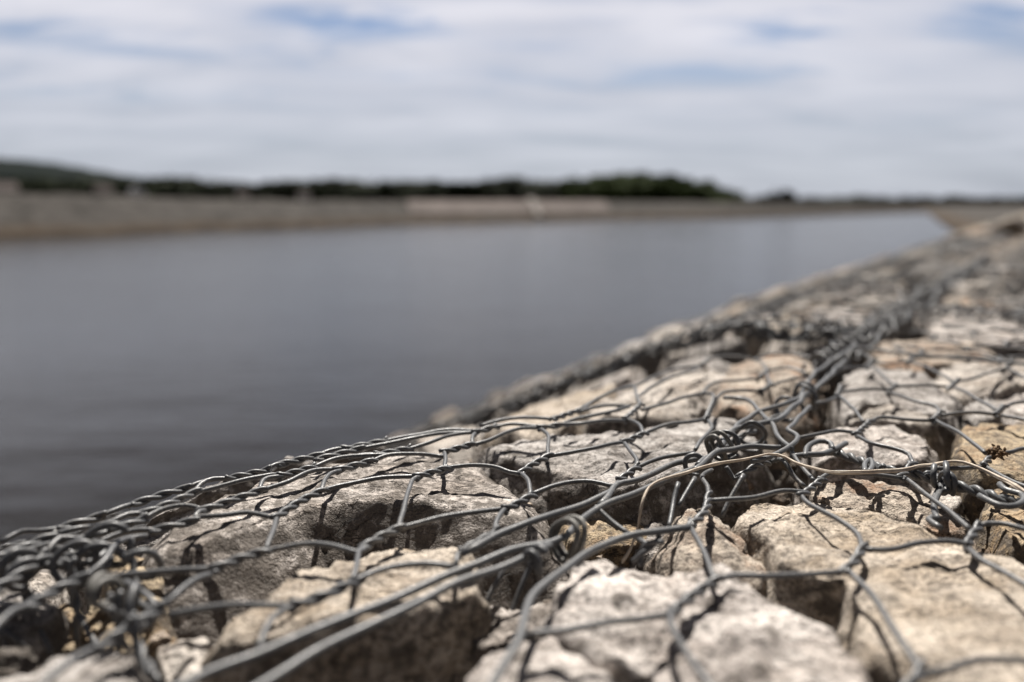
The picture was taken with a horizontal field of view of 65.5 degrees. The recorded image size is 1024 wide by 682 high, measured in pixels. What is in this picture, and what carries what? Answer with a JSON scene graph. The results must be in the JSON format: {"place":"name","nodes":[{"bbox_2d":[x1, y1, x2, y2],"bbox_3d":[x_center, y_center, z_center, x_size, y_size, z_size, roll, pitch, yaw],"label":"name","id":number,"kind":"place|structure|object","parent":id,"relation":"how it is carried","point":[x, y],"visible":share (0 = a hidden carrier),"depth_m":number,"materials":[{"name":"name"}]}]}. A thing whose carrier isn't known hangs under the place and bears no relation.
{"place":"outdoors","nodes":[
{"label":"outdoors","id":0,"kind":"place"},
{"bbox_2d":[0,158,138,182],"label":"hill","id":1,"kind":"structure","parent":0,"point":[9,168],"depth_m":854.94,"materials":[{"name":"green"}]},
{"bbox_2d":[0,212,953,564],"bbox_3d":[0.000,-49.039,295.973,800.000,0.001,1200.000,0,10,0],"label":"water","id":2,"kind":"structure","parent":0,"point":[134,366],"depth_m":15.01,"materials":[{"name":"liquid"}]},
{"bbox_2d":[0,193,1023,237],"bbox_3d":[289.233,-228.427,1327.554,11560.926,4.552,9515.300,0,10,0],"label":"ground","id":3,"kind":"structure","parent":0,"point":[28,215],"depth_m":73.55,"materials":[{"name":"soil"}]},
{"bbox_2d":[12,176,55,194],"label":"tree","id":4,"kind":"object","parent":3,"relation":"on","point":[25,187],"visible":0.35,"depth_m":177.90,"materials":[{"name":"green plant"}]},
{"bbox_2d":[33,178,113,195],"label":"tree","id":5,"kind":"object","parent":3,"relation":"on","point":[61,186],"visible":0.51,"depth_m":174.35,"materials":[{"name":"green plant"}]},
{"bbox_2d":[101,177,158,195],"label":"tree","id":6,"kind":"object","parent":3,"relation":"on","point":[138,182],"visible":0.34,"depth_m":184.18,"materials":[{"name":"green plant"}]},
{"bbox_2d":[149,177,225,198],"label":"tree","id":7,"kind":"object","parent":3,"relation":"on","point":[168,189],"visible":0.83,"depth_m":185.51,"materials":[{"name":"green plant"}]},
{"bbox_2d":[181,183,232,198],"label":"tree","id":8,"kind":"object","parent":3,"relation":"on","point":[208,192],"visible":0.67,"depth_m":189.37,"materials":[{"name":"green plant"}]},
{"bbox_2d":[192,180,252,199],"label":"tree","id":9,"kind":"object","parent":3,"relation":"on","point":[232,187],"visible":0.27,"depth_m":199.91,"materials":[{"name":"green plant"}]},
{"bbox_2d":[262,179,305,200],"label":"tree","id":10,"kind":"object","parent":3,"relation":"on","point":[283,190],"visible":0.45,"depth_m":222.59,"materials":[{"name":"green plant"}]},
{"bbox_2d":[300,178,347,200],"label":"tree","id":11,"kind":"object","parent":3,"relation":"on","point":[321,190],"visible":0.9,"depth_m":191.24,"materials":[{"name":"green plant"}]},
{"bbox_2d":[341,181,380,200],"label":"tree","id":12,"kind":"object","parent":3,"relation":"on","point":[357,191],"visible":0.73,"depth_m":206.87,"materials":[{"name":"green plant"}]},
{"bbox_2d":[376,182,425,200],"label":"tree","id":13,"kind":"object","parent":3,"relation":"on","point":[388,192],"visible":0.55,"depth_m":206.24,"materials":[{"name":"green plant"}]},
{"bbox_2d":[392,180,445,200],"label":"tree","id":14,"kind":"object","parent":3,"relation":"on","point":[410,191],"visible":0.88,"depth_m":202.04,"materials":[{"name":"green plant"}]},
{"bbox_2d":[426,181,465,199],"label":"tree","id":15,"kind":"object","parent":3,"relation":"on","point":[452,193],"visible":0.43,"depth_m":206.59,"materials":[{"name":"green plant"}]},
{"bbox_2d":[458,181,483,199],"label":"tree","id":16,"kind":"object","parent":3,"relation":"on","point":[468,190],"visible":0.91,"depth_m":195.61,"materials":[{"name":"green plant"}]},
{"bbox_2d":[406,200,611,214],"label":"stone revetment","id":17,"kind":"object","parent":3,"relation":"on","point":[417,207],"visible":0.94,"depth_m":98.94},
{"bbox_2d":[497,176,541,199],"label":"tree","id":18,"kind":"object","parent":3,"relation":"on","point":[518,181],"visible":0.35,"depth_m":224.24,"materials":[{"name":"green plant"}]},
{"bbox_2d":[518,182,554,200],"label":"tree","id":19,"kind":"object","parent":3,"relation":"on","point":[530,190],"visible":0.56,"depth_m":202.22,"materials":[{"name":"green plant"}]},
{"bbox_2d":[535,178,577,200],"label":"tree","id":20,"kind":"object","parent":3,"relation":"on","point":[556,193],"visible":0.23,"depth_m":197.72,"materials":[{"name":"green plant"}]},
{"bbox_2d":[592,182,624,201],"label":"tree","id":21,"kind":"object","parent":3,"relation":"on","point":[603,194],"visible":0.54,"depth_m":156.92,"materials":[{"name":"green plant"}]},
{"bbox_2d":[606,178,658,201],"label":"tree","id":22,"kind":"object","parent":3,"relation":"on","point":[641,188],"visible":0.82,"depth_m":154.09,"materials":[{"name":"green plant"}]},
{"bbox_2d":[647,181,674,201],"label":"tree","id":23,"kind":"object","parent":3,"relation":"on","point":[663,193],"visible":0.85,"depth_m":154.29,"materials":[{"name":"green plant"}]},
{"bbox_2d":[671,185,707,201],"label":"tree","id":24,"kind":"object","parent":3,"relation":"on","point":[686,194],"visible":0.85,"depth_m":155.55,"materials":[{"name":"green plant"}]},
{"bbox_2d":[382,213,1023,446],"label":"rubble","id":25,"kind":"object","parent":3,"relation":"on","point":[980,231],"visible":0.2,"depth_m":3.96,"materials":[{"name":"stone"}]},
{"bbox_2d":[0,398,515,564],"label":"wire netting","id":26,"kind":"object","parent":25,"relation":"on","point":[116,514],"visible":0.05,"depth_m":1.21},
{"bbox_2d":[405,277,934,445],"bbox_3d":[-0.195,0.327,2.328,2.360,1.078,0.971,7,12,34],"label":"wire netting","id":27,"kind":"object","parent":25,"relation":"on","point":[766,308],"visible":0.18,"depth_m":1.58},
{"bbox_2d":[400,313,856,451],"bbox_3d":[0.122,0.146,1.463,0.944,0.454,0.047,7,12,34],"label":"lacing wire","id":28,"kind":"object","parent":27,"relation":"attached to","point":[722,329],"visible":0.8,"depth_m":1.33,"materials":[{"name":"metal"}]},
{"bbox_2d":[401,255,971,433],"bbox_3d":[0.371,0.149,3.140,2.360,1.009,0.961,7,12,34],"label":"wire netting","id":29,"kind":"object","parent":25,"relation":"on","point":[873,269],"visible":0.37,"depth_m":2.54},
{"bbox_2d":[480,245,991,410],"bbox_3d":[0.934,-0.006,3.952,2.360,0.977,0.961,7,12,34],"label":"wire netting","id":30,"kind":"object","parent":25,"relation":"on","point":[962,251],"visible":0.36,"depth_m":3.32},
{"bbox_2d":[714,234,1007,317],"bbox_3d":[1.604,-0.181,4.920,2.360,0.961,1.341,7,12,34],"label":"wire netting","id":31,"kind":"object","parent":25,"relation":"on","point":[968,240],"visible":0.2,"depth_m":4.27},
{"bbox_2d":[858,306,1023,366],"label":"wire netting","id":32,"kind":"object","parent":25,"relation":"on","point":[999,361],"visible":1,"depth_m":1.11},
{"bbox_2d":[916,269,1023,311],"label":"wire netting","id":33,"kind":"object","parent":25,"relation":"on","point":[979,294],"visible":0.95,"depth_m":1.71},
{"bbox_2d":[969,252,1023,270],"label":"wire netting","id":34,"kind":"object","parent":25,"relation":"on","point":[1014,260],"visible":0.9,"depth_m":2.58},
{"bbox_2d":[986,216,1023,236],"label":"dry shrub","id":35,"kind":"object","parent":25,"relation":"on","point":[1014,228],"visible":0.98,"depth_m":4.99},
{"bbox_2d":[0,0,1023,202],"label":"sky","id":36,"kind":"structure","parent":0,"point":[816,98],"materials":[{"name":"white"}]},
{"bbox_2d":[821,392,833,414],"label":"terrain","id":37,"kind":"structure","parent":0,"point":[822,393],"depth_m":1.29,"materials":[{"name":"soil"}]},
{"bbox_2d":[0,646,45,678],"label":"stone","id":38,"kind":"object","parent":37,"relation":"on","point":[15,661],"visible":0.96,"depth_m":0.37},
{"bbox_2d":[0,587,71,662],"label":"stone","id":39,"kind":"object","parent":37,"relation":"on","point":[53,621],"visible":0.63,"depth_m":0.42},
{"bbox_2d":[7,538,137,574],"bbox_3d":[-0.245,0.122,0.439,0.082,0.011,0.051,0,10,0],"label":"lacing wire","id":40,"kind":"object","parent":39,"relation":"on","point":[69,554],"visible":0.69,"depth_m":0.43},
{"bbox_2d":[0,547,42,592],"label":"lacing ring","id":41,"kind":"object","parent":40,"relation":"attached to","point":[20,586],"visible":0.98,"depth_m":0.42,"materials":[{"name":"grey metal"}]},
{"bbox_2d":[48,539,99,590],"bbox_3d":[-0.238,0.120,0.429,0.026,0.026,0.016,0,10,0],"label":"lacing ring","id":42,"kind":"object","parent":40,"relation":"attached to","point":[56,576],"visible":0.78,"depth_m":0.43,"materials":[{"name":"grey metal"}]},
{"bbox_2d":[73,521,128,575],"bbox_3d":[-0.226,0.116,0.438,0.028,0.031,0.018,0,10,0],"label":"lacing ring","id":43,"kind":"object","parent":40,"relation":"attached to","point":[85,550],"visible":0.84,"depth_m":0.44,"materials":[{"name":"grey metal"}]},
{"bbox_2d":[29,572,68,606],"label":"stone","id":44,"kind":"object","parent":37,"relation":"on","point":[40,582],"visible":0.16,"depth_m":0.65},
{"bbox_2d":[0,650,148,681],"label":"stone","id":45,"kind":"object","parent":37,"relation":"on","point":[109,666],"visible":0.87,"depth_m":0.36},
{"bbox_2d":[0,533,211,681],"bbox_3d":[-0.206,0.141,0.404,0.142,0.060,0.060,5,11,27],"label":"side netting","id":46,"kind":"object","parent":45,"relation":"on","point":[147,666],"visible":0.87,"depth_m":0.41,"materials":[{"name":"grey metal"}]},
{"bbox_2d":[85,571,123,611],"bbox_3d":[-0.196,0.122,0.387,0.016,0.017,0.023,0,10,0],"label":"lacing ring","id":47,"kind":"object","parent":46,"relation":"attached to","point":[97,582],"visible":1,"depth_m":0.38,"materials":[{"name":"metal"}]},
{"bbox_2d":[105,581,157,630],"bbox_3d":[-0.180,0.127,0.381,0.017,0.023,0.022,3,10,15],"label":"lacing ring","id":48,"kind":"object","parent":46,"relation":"attached to","point":[133,597],"visible":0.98,"depth_m":0.38,"materials":[{"name":"grey metal"}]},
{"bbox_2d":[121,548,164,580],"bbox_3d":[-0.198,0.120,0.427,0.021,0.024,0.015,-6,11,-30],"label":"lacing ring","id":49,"kind":"object","parent":46,"relation":"attached to","point":[153,554],"visible":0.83,"depth_m":0.42,"materials":[{"name":"grey metal"}]},
{"bbox_2d":[54,603,98,656],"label":"stone","id":50,"kind":"object","parent":37,"relation":"on","point":[69,648],"visible":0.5,"depth_m":0.43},
{"bbox_2d":[86,607,149,658],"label":"stone","id":51,"kind":"object","parent":37,"relation":"on","point":[100,622],"visible":0.16,"depth_m":0.44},
{"bbox_2d":[99,553,179,661],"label":"stone","id":52,"kind":"object","parent":37,"relation":"on","point":[155,587],"visible":0.26,"depth_m":0.45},
{"bbox_2d":[149,636,213,681],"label":"stone","id":53,"kind":"object","parent":37,"relation":"on","point":[179,660],"visible":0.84,"depth_m":0.39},
{"bbox_2d":[87,447,394,613],"bbox_3d":[-0.204,0.175,0.681,0.053,0.144,0.315,9,13,41],"label":"stone","id":54,"kind":"object","parent":37,"relation":"on","point":[177,514],"visible":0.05,"depth_m":0.64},
{"bbox_2d":[200,546,491,681],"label":"stone","id":55,"kind":"object","parent":37,"relation":"on","point":[430,641],"visible":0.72,"depth_m":0.41,"materials":[{"name":"stone"}]},
{"bbox_2d":[377,561,532,652],"bbox_3d":[-0.026,0.154,0.436,0.020,0.043,0.111,8,13,40],"label":"side netting","id":56,"kind":"object","parent":55,"relation":"attached to","point":[496,582],"visible":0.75,"depth_m":0.46,"materials":[{"name":"grey metal"}]},
{"bbox_2d":[140,456,571,645],"bbox_3d":[-0.118,0.160,0.580,0.322,0.116,0.246,-2,10,-13],"label":"stone","id":57,"kind":"object","parent":37,"relation":"on","point":[353,516],"visible":0.52,"depth_m":0.53,"materials":[{"name":"stone"}]},
{"bbox_2d":[415,425,482,462],"bbox_3d":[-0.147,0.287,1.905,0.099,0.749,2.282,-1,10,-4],"label":"stone","id":58,"kind":"object","parent":37,"relation":"on","point":[472,453],"visible":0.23,"depth_m":0.84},
{"bbox_2d":[471,602,551,668],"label":"stone","id":59,"kind":"object","parent":37,"relation":"on","point":[502,632],"visible":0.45,"depth_m":0.43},
{"bbox_2d":[507,378,564,413],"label":"stone","id":60,"kind":"object","parent":37,"relation":"on","point":[529,390],"visible":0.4,"depth_m":1.83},
{"bbox_2d":[466,637,614,681],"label":"stone","id":61,"kind":"object","parent":37,"relation":"on","point":[548,659],"visible":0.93,"depth_m":0.36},
{"bbox_2d":[483,383,617,449],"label":"stone","id":62,"kind":"object","parent":37,"relation":"on","point":[552,407],"visible":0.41,"depth_m":0.85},
{"bbox_2d":[146,366,990,681],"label":"gravel","id":63,"kind":"structure","parent":37,"relation":"on","point":[162,638],"depth_m":0.67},
{"bbox_2d":[559,517,645,568],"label":"stone","id":64,"kind":"object","parent":37,"relation":"on","point":[599,531],"visible":0.19,"depth_m":0.56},
{"bbox_2d":[587,371,640,391],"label":"stone","id":65,"kind":"object","parent":37,"relation":"on","point":[621,379],"visible":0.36,"depth_m":1.26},
{"bbox_2d":[477,417,775,528],"bbox_3d":[0.114,0.138,0.681,0.293,0.104,0.186,-3,10,-16],"label":"stone","id":66,"kind":"object","parent":37,"relation":"on","point":[608,464],"visible":0.45,"depth_m":0.65,"materials":[{"name":"stone"}]},
{"bbox_2d":[692,344,858,472],"bbox_3d":[0.277,0.052,0.810,0.088,0.020,0.593,5,11,28],"label":"lacing wire","id":67,"kind":"object","parent":66,"relation":"on","point":[802,396],"visible":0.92,"depth_m":0.68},
{"bbox_2d":[704,430,734,460],"bbox_3d":[0.159,0.080,0.614,0.015,0.025,0.024,-7,12,-36],"label":"lacing ring","id":68,"kind":"object","parent":67,"relation":"attached to","point":[709,438],"visible":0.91,"depth_m":0.61,"materials":[{"name":"metal"}]},
{"bbox_2d":[732,420,767,453],"bbox_3d":[0.197,0.079,0.660,0.029,0.030,0.014,2,10,13],"label":"lacing ring","id":69,"kind":"object","parent":67,"relation":"attached to","point":[762,439],"visible":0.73,"depth_m":0.66,"materials":[{"name":"grey metal"}]},
{"bbox_2d":[792,380,817,411],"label":"lacing ring","id":70,"kind":"object","parent":67,"relation":"attached to","point":[810,387],"visible":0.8,"depth_m":0.78,"materials":[{"name":"grey metal"}]},
{"bbox_2d":[601,338,666,379],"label":"stone","id":71,"kind":"object","parent":37,"relation":"on","point":[636,345],"visible":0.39,"depth_m":1.80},
{"bbox_2d":[628,522,666,571],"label":"stone","id":72,"kind":"object","parent":37,"relation":"on","point":[648,556],"visible":0.17,"depth_m":0.55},
{"bbox_2d":[582,370,726,434],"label":"stone","id":73,"kind":"object","parent":37,"relation":"on","point":[692,408],"visible":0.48,"depth_m":0.84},
{"bbox_2d":[647,326,688,352],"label":"stone","id":74,"kind":"object","parent":37,"relation":"on","point":[662,331],"visible":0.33,"depth_m":1.91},
{"bbox_2d":[651,356,729,380],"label":"stone","id":75,"kind":"object","parent":37,"relation":"on","point":[718,366],"visible":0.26,"depth_m":1.18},
{"bbox_2d":[539,559,870,681],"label":"stone","id":76,"kind":"object","parent":37,"relation":"on","point":[734,630],"visible":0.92,"depth_m":0.38,"materials":[{"name":"stone"}]},
{"bbox_2d":[258,441,1023,681],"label":"wire netting","id":77,"kind":"object","parent":76,"relation":"on","point":[919,672],"visible":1,"depth_m":0.40,"materials":[{"name":"metal"}]},
{"bbox_2d":[523,543,548,575],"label":"lacing ring","id":78,"kind":"object","parent":77,"relation":"attached to","point":[536,561],"visible":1,"depth_m":0.42,"materials":[{"name":"grey metal"}]},
{"bbox_2d":[594,505,664,566],"bbox_3d":[0.065,0.117,0.476,0.017,0.021,0.058,-8,13,-38],"label":"side netting","id":79,"kind":"object","parent":77,"relation":"hanging from","point":[646,547],"visible":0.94,"depth_m":0.46,"materials":[{"name":"grey metal"}]},
{"bbox_2d":[666,457,806,526],"bbox_3d":[0.153,0.105,0.545,0.146,0.029,0.044,-8,13,-38],"label":"side netting","id":80,"kind":"object","parent":77,"relation":"attached to","point":[739,477],"visible":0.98,"depth_m":0.56,"materials":[{"name":"grey metal"}]},
{"bbox_2d":[643,508,767,598],"bbox_3d":[0.125,0.173,0.503,0.090,0.108,0.133,0,10,0],"label":"stone","id":81,"kind":"object","parent":37,"relation":"on","point":[679,552],"visible":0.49,"depth_m":0.49,"materials":[{"name":"stone"}]},
{"bbox_2d":[678,337,749,365],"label":"stone","id":82,"kind":"object","parent":37,"relation":"on","point":[730,345],"visible":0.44,"depth_m":1.42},
{"bbox_2d":[713,355,827,471],"bbox_3d":[0.315,0.090,0.974,0.135,0.114,0.398,4,11,22],"label":"stone","id":83,"kind":"object","parent":37,"relation":"on","point":[737,410],"visible":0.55,"depth_m":0.90,"materials":[{"name":"stone"}]},
{"bbox_2d":[0,352,809,681],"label":"wire netting","id":84,"kind":"object","parent":83,"relation":"on","point":[292,606],"visible":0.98,"depth_m":0.51,"materials":[{"name":"metal"}]},
{"bbox_2d":[548,514,587,563],"bbox_3d":[0.032,0.112,0.456,0.018,0.026,0.024,-4,10,-20],"label":"lacing ring","id":85,"kind":"object","parent":84,"relation":"attached to","point":[561,554],"visible":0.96,"depth_m":0.45,"materials":[{"name":"metal"}]},
{"bbox_2d":[621,453,1023,563],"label":"straw","id":86,"kind":"object","parent":84,"relation":"on","point":[990,473],"visible":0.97,"depth_m":0.55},
{"bbox_2d":[741,317,806,357],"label":"stone","id":87,"kind":"object","parent":37,"relation":"on","point":[753,345],"visible":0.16,"depth_m":1.50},
{"bbox_2d":[768,468,796,502],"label":"stone","id":88,"kind":"object","parent":37,"relation":"on","point":[777,474],"visible":0.07,"depth_m":0.80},
{"bbox_2d":[773,295,841,317],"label":"stone","id":89,"kind":"object","parent":37,"relation":"on","point":[810,303],"visible":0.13,"depth_m":1.85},
{"bbox_2d":[760,331,871,391],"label":"stone","id":90,"kind":"object","parent":37,"relation":"on","point":[776,347],"visible":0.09,"depth_m":1.30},
{"bbox_2d":[798,307,880,344],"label":"stone","id":91,"kind":"object","parent":37,"relation":"on","point":[830,316],"visible":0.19,"depth_m":1.55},
{"bbox_2d":[768,272,938,314],"bbox_3d":[0.692,0.007,2.285,0.946,0.444,0.033,7,12,34],"label":"lacing wire","id":92,"kind":"object","parent":37,"relation":"on","point":[896,280],"visible":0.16,"depth_m":2.06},
{"bbox_2d":[801,299,915,414],"bbox_3d":[0.557,0.018,1.239,0.038,0.104,0.709,7,12,34],"label":"lacing wire","id":93,"kind":"object","parent":37,"relation":"on","point":[870,329],"visible":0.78,"depth_m":1.13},
{"bbox_2d":[792,425,939,504],"bbox_3d":[0.325,0.131,0.713,0.124,0.100,0.173,6,11,30],"label":"stone","id":94,"kind":"object","parent":37,"relation":"on","point":[917,447],"visible":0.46,"depth_m":0.68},
{"bbox_2d":[731,503,1023,681],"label":"stone","id":95,"kind":"object","parent":37,"relation":"on","point":[945,604],"visible":0.78,"depth_m":0.43,"materials":[{"name":"stone"}]},
{"bbox_2d":[845,293,923,340],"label":"stone","id":96,"kind":"object","parent":37,"relation":"on","point":[865,312],"visible":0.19,"depth_m":1.76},
{"bbox_2d":[803,479,971,539],"bbox_3d":[0.276,0.164,0.578,0.088,0.105,0.145,-7,12,-36],"label":"stone","id":97,"kind":"object","parent":37,"relation":"on","point":[901,503],"visible":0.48,"depth_m":0.58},
{"bbox_2d":[789,439,1023,530],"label":"lacing wire","id":98,"kind":"object","parent":97,"relation":"on","point":[1007,501],"visible":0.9,"depth_m":0.55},
{"bbox_2d":[930,460,951,494],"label":"lacing ring","id":99,"kind":"object","parent":98,"relation":"attached to","point":[946,475],"visible":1,"depth_m":0.55,"materials":[{"name":"grey metal"}]},
{"bbox_2d":[841,404,945,465],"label":"stone","id":100,"kind":"object","parent":37,"relation":"on","point":[928,432],"visible":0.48,"depth_m":0.79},
{"bbox_2d":[826,367,963,459],"bbox_3d":[0.440,0.098,0.909,0.155,0.108,0.289,4,11,24],"label":"stone","id":101,"kind":"object","parent":37,"relation":"on","point":[841,411],"visible":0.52,"depth_m":0.86,"materials":[{"name":"stone"}]},
{"bbox_2d":[887,310,954,340],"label":"stone","id":102,"kind":"object","parent":37,"relation":"on","point":[925,326],"visible":0.07,"depth_m":1.61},
{"bbox_2d":[862,338,1006,380],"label":"stone","id":103,"kind":"object","parent":37,"relation":"on","point":[937,364],"visible":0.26,"depth_m":1.07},
{"bbox_2d":[929,488,964,517],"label":"stone","id":104,"kind":"object","parent":37,"relation":"on","point":[954,504],"visible":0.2,"depth_m":0.63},
{"bbox_2d":[903,253,991,340],"bbox_3d":[1.243,-0.152,2.218,0.038,0.103,1.761,7,12,34],"label":"lacing wire","id":105,"kind":"object","parent":37,"relation":"on","point":[934,287],"visible":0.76,"depth_m":1.89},
{"bbox_2d":[911,301,1023,340],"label":"lacing wire","id":106,"kind":"object","parent":37,"relation":"on","point":[943,313],"visible":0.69,"depth_m":1.43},
{"bbox_2d":[924,312,1023,360],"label":"stone","id":107,"kind":"object","parent":37,"relation":"on","point":[936,328],"visible":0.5,"depth_m":1.25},
{"bbox_2d":[935,297,1014,309],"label":"stone","id":108,"kind":"object","parent":37,"relation":"on","point":[963,301],"visible":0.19,"depth_m":1.69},
{"bbox_2d":[935,360,1023,407],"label":"stone","id":109,"kind":"object","parent":37,"relation":"on","point":[999,385],"visible":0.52,"depth_m":0.91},
{"bbox_2d":[800,344,1023,487],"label":"wire netting","id":110,"kind":"object","parent":109,"relation":"on","point":[939,414],"visible":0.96,"depth_m":0.73,"materials":[{"name":"metal"}]},
{"bbox_2d":[959,398,1001,429],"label":"stone","id":111,"kind":"object","parent":37,"relation":"on","point":[973,420],"visible":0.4,"depth_m":0.81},
{"bbox_2d":[951,281,1010,300],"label":"stone","id":112,"kind":"object","parent":37,"relation":"on","point":[956,292],"visible":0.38,"depth_m":1.90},
{"bbox_2d":[949,423,1023,540],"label":"stone","id":113,"kind":"object","parent":37,"relation":"on","point":[984,436],"visible":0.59,"depth_m":0.65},
{"bbox_2d":[974,486,1023,565],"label":"stone","id":114,"kind":"object","parent":37,"relation":"on","point":[1003,541],"visible":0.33,"depth_m":0.55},
{"bbox_2d":[993,394,1023,424],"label":"stone","id":115,"kind":"object","parent":37,"relation":"on","point":[1016,410],"visible":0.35,"depth_m":0.83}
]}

